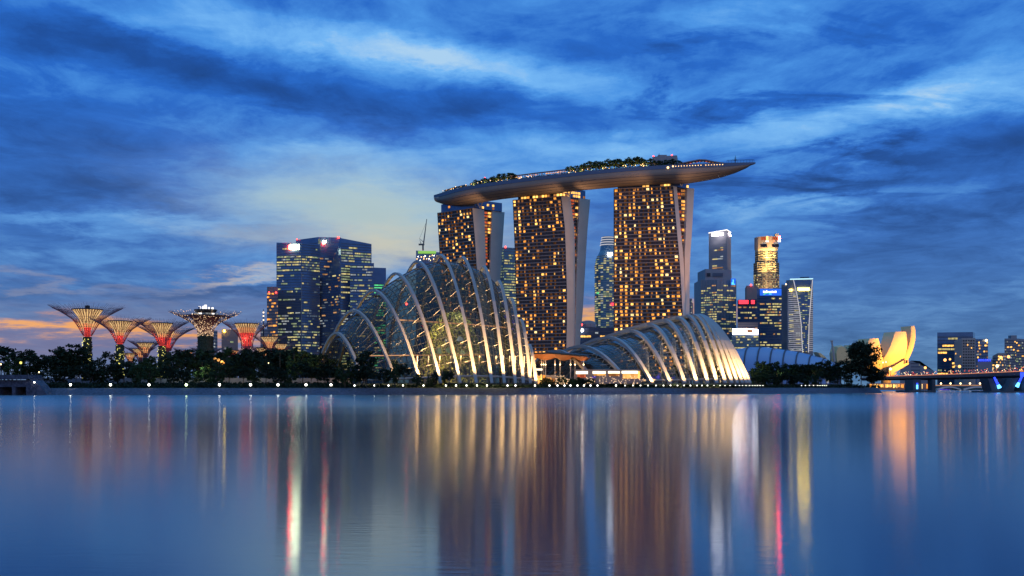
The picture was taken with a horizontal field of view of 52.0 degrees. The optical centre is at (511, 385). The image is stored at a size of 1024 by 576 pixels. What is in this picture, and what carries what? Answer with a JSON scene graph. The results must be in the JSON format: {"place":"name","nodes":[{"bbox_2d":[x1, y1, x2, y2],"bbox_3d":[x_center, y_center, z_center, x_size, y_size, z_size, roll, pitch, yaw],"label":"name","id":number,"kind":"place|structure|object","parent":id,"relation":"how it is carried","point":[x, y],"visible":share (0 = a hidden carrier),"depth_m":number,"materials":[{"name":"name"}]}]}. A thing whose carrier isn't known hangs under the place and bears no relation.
{"place":"outdoors","nodes":[
{"label":"outdoors","id":0,"kind":"place"},
{"bbox_2d":[5,384,881,394],"bbox_3d":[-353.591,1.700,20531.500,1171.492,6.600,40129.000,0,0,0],"label":"ground","id":1,"kind":"structure","parent":0,"point":[352,391],"depth_m":491.46,"materials":[{"name":"grey concrete"}]},
{"bbox_2d":[0,346,18,379],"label":"tree","id":2,"kind":"object","parent":1,"relation":"on","point":[7,350],"visible":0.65,"depth_m":556.67,"materials":[{"name":"green plant"}]},
{"bbox_2d":[2,355,23,379],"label":"tree","id":3,"kind":"object","parent":1,"relation":"on","point":[8,369],"visible":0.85,"depth_m":548.07,"materials":[{"name":"green plant"}]},
{"bbox_2d":[0,375,52,394],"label":"concrete outfall","id":4,"kind":"object","parent":1,"relation":"on","point":[28,387],"visible":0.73,"depth_m":464.23,"materials":[{"name":"concrete"}]},
{"bbox_2d":[17,349,37,379],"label":"tree","id":5,"kind":"object","parent":1,"relation":"on","point":[28,352],"visible":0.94,"depth_m":555.32,"materials":[{"name":"green plant"}]},
{"bbox_2d":[33,354,56,376],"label":"tree","id":6,"kind":"object","parent":1,"relation":"on","point":[39,362],"visible":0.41,"depth_m":561.43,"materials":[{"name":"green plant"}]},
{"bbox_2d":[40,348,77,374],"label":"tree","id":7,"kind":"object","parent":1,"relation":"on","point":[53,360],"visible":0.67,"depth_m":545.66,"materials":[{"name":"green plant"}]},
{"bbox_2d":[50,365,77,382],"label":"tree","id":8,"kind":"object","parent":1,"relation":"on","point":[61,371],"visible":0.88,"depth_m":503.62,"materials":[{"name":"green plant"}]},
{"bbox_2d":[52,343,93,364],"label":"tree","id":9,"kind":"object","parent":1,"relation":"on","point":[80,350],"visible":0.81,"depth_m":549.95,"materials":[{"name":"green plant"}]},
{"bbox_2d":[67,365,87,378],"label":"tree","id":10,"kind":"object","parent":1,"relation":"on","point":[72,371],"visible":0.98,"depth_m":495.89,"materials":[{"name":"green plant"}]},
{"bbox_2d":[47,302,125,376],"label":"giant tree","id":11,"kind":"object","parent":1,"relation":"on","point":[84,314],"visible":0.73,"depth_m":636.52,"materials":[{"name":"beige metal"}]},
{"bbox_2d":[80,364,101,382],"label":"tree","id":12,"kind":"object","parent":1,"relation":"on","point":[92,370],"visible":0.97,"depth_m":497.96,"materials":[{"name":"green plant"}]},
{"bbox_2d":[95,351,118,369],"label":"tree","id":13,"kind":"object","parent":1,"relation":"on","point":[103,355],"visible":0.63,"depth_m":548.20,"materials":[{"name":"green plant"}]},
{"bbox_2d":[100,363,125,382],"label":"tree","id":14,"kind":"object","parent":1,"relation":"on","point":[110,370],"visible":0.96,"depth_m":500.20,"materials":[{"name":"green plant"}]},
{"bbox_2d":[89,316,151,374],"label":"giant tree","id":15,"kind":"object","parent":1,"relation":"on","point":[120,328],"visible":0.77,"depth_m":632.48,"materials":[{"name":"beige metal"}]},
{"bbox_2d":[114,362,131,382],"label":"tree","id":16,"kind":"object","parent":1,"relation":"on","point":[125,364],"visible":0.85,"depth_m":501.53,"materials":[{"name":"green plant"}]},
{"bbox_2d":[127,364,148,383],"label":"tree","id":17,"kind":"object","parent":1,"relation":"on","point":[138,376],"visible":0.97,"depth_m":494.59,"materials":[{"name":"green plant"}]},
{"bbox_2d":[125,347,156,363],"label":"giant tree","id":18,"kind":"object","parent":1,"relation":"on","point":[139,354],"visible":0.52,"depth_m":837.35,"materials":[{"name":"beige metal"}]},
{"bbox_2d":[128,339,157,361],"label":"giant tree","id":19,"kind":"object","parent":1,"relation":"on","point":[144,346],"visible":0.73,"depth_m":796.53,"materials":[{"name":"beige metal"}]},
{"bbox_2d":[142,362,160,382],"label":"tree","id":20,"kind":"object","parent":1,"relation":"on","point":[146,366],"visible":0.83,"depth_m":504.91,"materials":[{"name":"green plant"}]},
{"bbox_2d":[146,355,163,377],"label":"tree","id":21,"kind":"object","parent":1,"relation":"on","point":[151,360],"visible":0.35,"depth_m":557.92,"materials":[{"name":"green plant"}]},
{"bbox_2d":[132,318,189,372],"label":"giant tree","id":22,"kind":"object","parent":1,"relation":"on","point":[162,329],"visible":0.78,"depth_m":647.50,"materials":[{"name":"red metal"}]},
{"bbox_2d":[138,325,194,364],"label":"giant tree","id":23,"kind":"object","parent":1,"relation":"on","point":[168,348],"visible":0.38,"depth_m":718.05,"materials":[{"name":"red metal"}]},
{"bbox_2d":[160,365,182,383],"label":"tree","id":24,"kind":"object","parent":1,"relation":"on","point":[170,372],"visible":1,"depth_m":499.96,"materials":[{"name":"green plant"}]},
{"bbox_2d":[160,353,184,370],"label":"tree","id":25,"kind":"object","parent":1,"relation":"on","point":[174,357],"visible":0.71,"depth_m":546.77,"materials":[{"name":"green plant"}]},
{"bbox_2d":[160,349,196,372],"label":"tree","id":26,"kind":"object","parent":1,"relation":"on","point":[181,355],"visible":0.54,"depth_m":564.09,"materials":[{"name":"green plant"}]},
{"bbox_2d":[175,370,192,382],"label":"tree","id":27,"kind":"object","parent":1,"relation":"on","point":[184,377],"visible":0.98,"depth_m":502.81,"materials":[{"name":"green plant"}]},
{"bbox_2d":[30,378,348,383],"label":"garden wall","id":28,"kind":"structure","parent":1,"relation":"on","point":[237,380],"depth_m":531.57,"materials":[{"name":"grey concrete"}]},
{"bbox_2d":[188,349,212,377],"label":"tree","id":29,"kind":"object","parent":1,"relation":"on","point":[197,369],"visible":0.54,"depth_m":568.51,"materials":[{"name":"green plant"}]},
{"bbox_2d":[169,305,239,373],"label":"supertree tower","id":30,"kind":"structure","parent":1,"relation":"on","point":[204,320],"depth_m":685.14,"materials":[{"name":"beige metal"}]},
{"bbox_2d":[199,364,215,381],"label":"tree","id":31,"kind":"object","parent":1,"relation":"on","point":[206,369],"visible":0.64,"depth_m":514.37,"materials":[{"name":"green plant"}]},
{"bbox_2d":[195,349,224,376],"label":"tree","id":32,"kind":"object","parent":1,"relation":"on","point":[212,357],"visible":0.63,"depth_m":568.22,"materials":[{"name":"green plant"}]},
{"bbox_2d":[209,362,225,384],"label":"tree","id":33,"kind":"object","parent":1,"relation":"on","point":[220,376],"visible":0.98,"depth_m":500.86,"materials":[{"name":"green plant"}]},
{"bbox_2d":[218,361,239,381],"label":"tree","id":34,"kind":"object","parent":1,"relation":"on","point":[227,365],"visible":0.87,"depth_m":508.43,"materials":[{"name":"green plant"}]},
{"bbox_2d":[221,330,237,377],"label":"office block","id":35,"kind":"structure","parent":1,"relation":"on","point":[229,338],"depth_m":1304.83,"materials":[{"name":"grey concrete"}]},
{"bbox_2d":[217,346,245,377],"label":"tree","id":36,"kind":"object","parent":1,"relation":"on","point":[227,352],"visible":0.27,"depth_m":572.50,"materials":[{"name":"green plant"}]},
{"bbox_2d":[233,366,252,382],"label":"tree","id":37,"kind":"object","parent":1,"relation":"on","point":[242,370],"visible":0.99,"depth_m":506.13,"materials":[{"name":"green plant"}]},
{"bbox_2d":[234,348,259,370],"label":"tree","id":38,"kind":"object","parent":1,"relation":"on","point":[246,351],"visible":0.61,"depth_m":568.27,"materials":[{"name":"green plant"}]},
{"bbox_2d":[222,319,273,377],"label":"giant tree","id":39,"kind":"object","parent":1,"relation":"on","point":[246,332],"visible":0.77,"depth_m":686.29,"materials":[{"name":"red metal"}]},
{"bbox_2d":[243,352,273,372],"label":"tree","id":40,"kind":"object","parent":1,"relation":"on","point":[254,358],"visible":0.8,"depth_m":562.71,"materials":[{"name":"green plant"}]},
{"bbox_2d":[255,361,274,381],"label":"tree","id":41,"kind":"object","parent":1,"relation":"on","point":[264,363],"visible":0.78,"depth_m":513.54,"materials":[{"name":"green plant"}]},
{"bbox_2d":[253,335,287,377],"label":"giant tree","id":42,"kind":"object","parent":1,"relation":"on","point":[269,341],"visible":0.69,"depth_m":757.01,"materials":[{"name":"beige metal"}]},
{"bbox_2d":[267,287,277,345],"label":"office tower","id":43,"kind":"structure","parent":1,"relation":"on","point":[272,305],"depth_m":1644.54,"materials":[{"name":"grey"}]},
{"bbox_2d":[264,366,289,382],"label":"tree","id":44,"kind":"object","parent":1,"relation":"on","point":[276,373],"visible":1,"depth_m":505.11,"materials":[{"name":"green plant"}]},
{"bbox_2d":[269,348,309,374],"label":"tree","id":45,"kind":"object","parent":1,"relation":"on","point":[281,363],"visible":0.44,"depth_m":570.64,"materials":[{"name":"green plant"}]},
{"bbox_2d":[285,347,309,377],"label":"tree","id":46,"kind":"object","parent":1,"relation":"on","point":[289,362],"visible":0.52,"depth_m":545.33,"materials":[{"name":"green plant"}]},
{"bbox_2d":[276,243,319,377],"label":"office tower","id":47,"kind":"structure","parent":1,"relation":"on","point":[298,275],"depth_m":1686.01,"materials":[{"name":"blue glass"}]},
{"bbox_2d":[290,361,313,382],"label":"tree","id":48,"kind":"object","parent":1,"relation":"on","point":[304,365],"visible":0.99,"depth_m":505.82,"materials":[{"name":"green plant"}]},
{"bbox_2d":[306,354,322,377],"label":"tree","id":49,"kind":"object","parent":1,"relation":"on","point":[308,360],"visible":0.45,"depth_m":548.32,"materials":[{"name":"green plant"}]},
{"bbox_2d":[296,236,340,277],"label":"office tower","id":50,"kind":"structure","parent":1,"relation":"on","point":[328,247],"depth_m":1722.59,"materials":[{"name":"blue glass"}]},
{"bbox_2d":[311,363,336,381],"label":"tree","id":51,"kind":"object","parent":1,"relation":"on","point":[326,368],"visible":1,"depth_m":505.60,"materials":[{"name":"green plant"}]},
{"bbox_2d":[336,360,351,387],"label":"tree","id":52,"kind":"object","parent":1,"relation":"on","point":[343,377],"visible":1,"depth_m":492.44,"materials":[{"name":"green plant"}]},
{"bbox_2d":[320,238,371,376],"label":"office tower","id":53,"kind":"structure","parent":1,"relation":"on","point":[334,295],"depth_m":1675.39,"materials":[{"name":"blue glass"}]},
{"bbox_2d":[347,363,358,385],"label":"tree","id":54,"kind":"object","parent":1,"relation":"on","point":[353,377],"visible":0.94,"depth_m":494.19,"materials":[{"name":"green plant"}]},
{"bbox_2d":[350,263,373,382],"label":"office tower","id":55,"kind":"structure","parent":1,"relation":"on","point":[361,279],"depth_m":1657.05,"materials":[{"name":"blue glass"}]},
{"bbox_2d":[354,350,377,387],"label":"tree","id":56,"kind":"object","parent":1,"relation":"on","point":[364,356],"visible":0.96,"depth_m":489.81,"materials":[{"name":"green plant"}]},
{"bbox_2d":[374,268,385,382],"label":"office tower","id":57,"kind":"structure","parent":1,"relation":"on","point":[379,277],"depth_m":1762.29,"materials":[{"name":"blue glass"}]},
{"bbox_2d":[376,368,391,383],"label":"tree","id":58,"kind":"object","parent":1,"relation":"on","point":[386,377],"visible":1,"depth_m":481.50,"materials":[{"name":"green plant"}]},
{"bbox_2d":[389,360,399,384],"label":"tree","id":59,"kind":"object","parent":1,"relation":"on","point":[394,373],"visible":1,"depth_m":480.58,"materials":[{"name":"green plant"}]},
{"bbox_2d":[398,363,411,378],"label":"tree","id":60,"kind":"object","parent":1,"relation":"on","point":[406,369],"visible":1,"depth_m":479.53,"materials":[{"name":"green plant"}]},
{"bbox_2d":[317,254,537,383],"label":"tall glass dome","id":61,"kind":"structure","parent":1,"relation":"on","point":[527,358],"depth_m":513.83,"materials":[{"name":"grey glass"}]},
{"bbox_2d":[416,251,441,368],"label":"unfinished tower","id":62,"kind":"structure","parent":1,"relation":"on","point":[426,257],"depth_m":1651.82,"materials":[{"name":"grey glass"}]},
{"bbox_2d":[418,312,486,382],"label":"planted mountain","id":63,"kind":"structure","parent":1,"relation":"on","point":[452,332],"depth_m":524.65,"materials":[{"name":"green plant"}]},
{"bbox_2d":[45,381,880,387],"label":"undergrowth","id":64,"kind":"object","parent":1,"relation":"on","point":[127,384],"visible":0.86,"depth_m":499.77,"materials":[{"name":"green plant"}]},
{"bbox_2d":[437,201,504,380],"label":"hotel tower","id":65,"kind":"structure","parent":1,"relation":"on","point":[472,234],"depth_m":1100.85,"materials":[{"name":"grey glass"}]},
{"bbox_2d":[438,209,478,340],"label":"window","id":66,"kind":"structure","parent":65,"relation":"in","point":[470,209],"depth_m":1100.88,"materials":[{"name":"yellow glass"}]},
{"bbox_2d":[500,246,516,382],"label":"office tower","id":67,"kind":"structure","parent":1,"relation":"on","point":[507,278],"depth_m":1748.45,"materials":[{"name":"blue glass"}]},
{"bbox_2d":[536,368,555,383],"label":"lobby block","id":68,"kind":"structure","parent":1,"relation":"on","point":[541,377],"depth_m":528.08,"materials":[{"name":"gold metal"}]},
{"bbox_2d":[513,191,589,382],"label":"hotel tower","id":69,"kind":"structure","parent":1,"relation":"on","point":[550,237],"depth_m":1038.34,"materials":[{"name":"grey glass"}]},
{"bbox_2d":[513,199,565,376],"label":"window","id":70,"kind":"structure","parent":69,"relation":"in","point":[542,199],"depth_m":1039.50,"materials":[{"name":"yellow glass"}]},
{"bbox_2d":[434,160,755,205],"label":"roof deck","id":71,"kind":"structure","parent":69,"relation":"on","point":[601,179],"depth_m":985.19,"materials":[{"name":"grey metal"}]},
{"bbox_2d":[442,163,700,192],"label":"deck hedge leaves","id":72,"kind":"object","parent":71,"relation":"on","point":[562,173],"visible":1,"depth_m":991.90,"materials":[{"name":"green plant"}]},
{"bbox_2d":[534,352,591,379],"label":"entrance pavilion","id":73,"kind":"structure","parent":1,"relation":"on","point":[562,356],"depth_m":534.60,"materials":[{"name":"black metal"}]},
{"bbox_2d":[580,320,613,369],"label":"block","id":74,"kind":"structure","parent":1,"relation":"on","point":[589,330],"depth_m":1200.00,"materials":[{"name":"grey glass"}]},
{"bbox_2d":[574,370,639,383],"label":"shop terrace","id":75,"kind":"structure","parent":1,"relation":"on","point":[617,375],"depth_m":516.44,"materials":[{"name":"glass"}]},
{"bbox_2d":[525,314,751,384],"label":"glass dome","id":76,"kind":"structure","parent":1,"relation":"on","point":[723,351],"depth_m":548.69,"materials":[{"name":"grey glass"}]},
{"bbox_2d":[614,184,693,382],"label":"hotel tower","id":77,"kind":"structure","parent":1,"relation":"on","point":[652,235],"depth_m":983.17,"materials":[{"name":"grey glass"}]},
{"bbox_2d":[615,187,682,372],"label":"window","id":78,"kind":"structure","parent":77,"relation":"in","point":[625,204],"depth_m":983.70,"materials":[{"name":"yellow glass"}]},
{"bbox_2d":[748,361,771,383],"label":"tree","id":79,"kind":"object","parent":1,"relation":"on","point":[761,365],"visible":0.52,"depth_m":581.21,"materials":[{"name":"green plant"}]},
{"bbox_2d":[755,372,770,385],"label":"tree","id":80,"kind":"object","parent":1,"relation":"on","point":[763,379],"visible":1,"depth_m":560.22,"materials":[{"name":"green plant"}]},
{"bbox_2d":[733,346,839,383],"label":"vaulted hall","id":81,"kind":"structure","parent":1,"relation":"on","point":[749,356],"depth_m":770.83,"materials":[{"name":"blue glass"}]},
{"bbox_2d":[829,345,850,362],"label":"shell roof","id":82,"kind":"structure","parent":81,"relation":"on","point":[839,350],"depth_m":766.00,"materials":[{"name":"grey metal"}]},
{"bbox_2d":[806,362,832,379],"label":"tree","id":83,"kind":"object","parent":1,"relation":"on","point":[815,367],"visible":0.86,"depth_m":597.17,"materials":[{"name":"green plant"}]},
{"bbox_2d":[841,340,882,386],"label":"tree","id":84,"kind":"object","parent":1,"relation":"on","point":[859,350],"visible":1,"depth_m":586.13,"materials":[{"name":"green plant"}]},
{"bbox_2d":[863,367,886,383],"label":"tree","id":85,"kind":"object","parent":1,"relation":"on","point":[874,376],"visible":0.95,"depth_m":589.29,"materials":[{"name":"green plant"}]},
{"bbox_2d":[0,390,1023,575],"bbox_3d":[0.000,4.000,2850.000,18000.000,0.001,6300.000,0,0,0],"label":"water","id":86,"kind":"structure","parent":0,"point":[889,483],"depth_m":42.21,"materials":[{"name":"blue liquid"}]},
{"bbox_2d":[860,371,1023,392],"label":"road bridge","id":87,"kind":"structure","parent":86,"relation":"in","point":[1011,382],"depth_m":666.32,"materials":[{"name":"concrete"}]},
{"bbox_2d":[0,0,1023,385],"label":"sky","id":88,"kind":"structure","parent":0,"point":[156,156],"materials":[{"name":"blue"}]},
{"bbox_2d":[594,236,613,327],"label":"round office tower","id":89,"kind":"structure","parent":0,"point":[604,290],"depth_m":1696.17,"materials":[{"name":"blue glass"}]},
{"bbox_2d":[652,155,677,165],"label":"lift house","id":90,"kind":"structure","parent":0,"point":[661,158],"depth_m":966.06,"materials":[{"name":"black metal"}]},
{"bbox_2d":[753,234,780,288],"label":"octagonal tower","id":91,"kind":"structure","parent":0,"point":[766,269],"depth_m":1865.88,"materials":[{"name":"yellow"}]},
{"bbox_2d":[754,251,778,288],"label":"dark window","id":92,"kind":"structure","parent":91,"relation":"in","point":[762,251],"depth_m":1865.82,"materials":[{"name":"black"}]},
{"bbox_2d":[844,326,915,382],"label":"lotus building","id":93,"kind":"structure","parent":0,"point":[897,348],"depth_m":788.26,"materials":[{"name":"yellow concrete"}]},
{"bbox_2d":[867,383,927,389],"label":"lit colonnade","id":94,"kind":"object","parent":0,"point":[894,386],"visible":0.62,"depth_m":765.89,"materials":[{"name":"gold metal"}]},
{"bbox_2d":[865,386,982,389],"bbox_3d":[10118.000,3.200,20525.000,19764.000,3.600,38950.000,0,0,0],"label":"shore ground","id":95,"kind":"structure","parent":0,"point":[961,388],"depth_m":1054.15,"materials":[{"name":"grey concrete"}]},
{"bbox_2d":[694,229,735,382],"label":"stepped tower","id":96,"kind":"structure","parent":95,"relation":"on","point":[715,292],"depth_m":1855.81,"materials":[{"name":"black"}]},
{"bbox_2d":[732,329,758,348],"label":"billboard block","id":97,"kind":"structure","parent":95,"relation":"on","point":[742,341],"depth_m":1499.65,"materials":[{"name":"blue glass"}]},
{"bbox_2d":[737,299,756,334],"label":"office tower","id":98,"kind":"structure","parent":95,"relation":"on","point":[746,311],"depth_m":1740.00,"materials":[{"name":"blue glass"}]},
{"bbox_2d":[738,323,757,334],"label":"office block","id":99,"kind":"structure","parent":95,"relation":"on","point":[747,325],"depth_m":1560.00,"materials":[{"name":"grey concrete"}]},
{"bbox_2d":[745,284,757,299],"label":"office tower","id":100,"kind":"structure","parent":95,"relation":"on","point":[750,292],"depth_m":1790.00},
{"bbox_2d":[757,288,780,348],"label":"office tower","id":101,"kind":"structure","parent":95,"relation":"on","point":[769,314],"depth_m":1649.65,"materials":[{"name":"blue glass"}]},
{"bbox_2d":[781,280,786,349],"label":"office tower","id":102,"kind":"structure","parent":95,"relation":"on","point":[783,317],"depth_m":1580.00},
{"bbox_2d":[787,277,812,354],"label":"curved tower","id":103,"kind":"structure","parent":95,"relation":"on","point":[800,314],"depth_m":1528.17,"materials":[{"name":"grey glass"}]},
{"bbox_2d":[900,361,933,382],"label":"hall","id":104,"kind":"structure","parent":95,"relation":"on","point":[914,368],"depth_m":1100.00,"materials":[{"name":"grey"}]},
{"bbox_2d":[937,332,974,384],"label":"office block","id":105,"kind":"structure","parent":95,"relation":"on","point":[945,345],"depth_m":1250.00,"materials":[{"name":"blue glass"}]},
{"bbox_2d":[954,338,975,384],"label":"apartment block","id":106,"kind":"structure","parent":95,"relation":"on","point":[964,353],"depth_m":1175.00,"materials":[{"name":"grey concrete"}]},
{"bbox_2d":[975,339,987,384],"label":"apartment block","id":107,"kind":"structure","parent":95,"relation":"on","point":[981,348],"depth_m":1200.00,"materials":[{"name":"grey glass"}]},
{"bbox_2d":[977,359,991,384],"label":"building","id":108,"kind":"structure","parent":95,"relation":"on","point":[983,364],"depth_m":1120.00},
{"bbox_2d":[992,353,1005,380],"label":"apartment block","id":109,"kind":"structure","parent":95,"relation":"on","point":[997,360],"depth_m":1225.00,"materials":[{"name":"grey"}]},
{"bbox_2d":[1004,335,1023,370],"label":"apartment tower","id":110,"kind":"structure","parent":95,"relation":"on","point":[1013,347],"depth_m":1300.00,"materials":[{"name":"grey"}]},
{"bbox_2d":[935,385,981,389],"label":"arched bridge","id":111,"kind":"structure","parent":0,"point":[941,387],"depth_m":954.94,"materials":[{"name":"grey concrete"}]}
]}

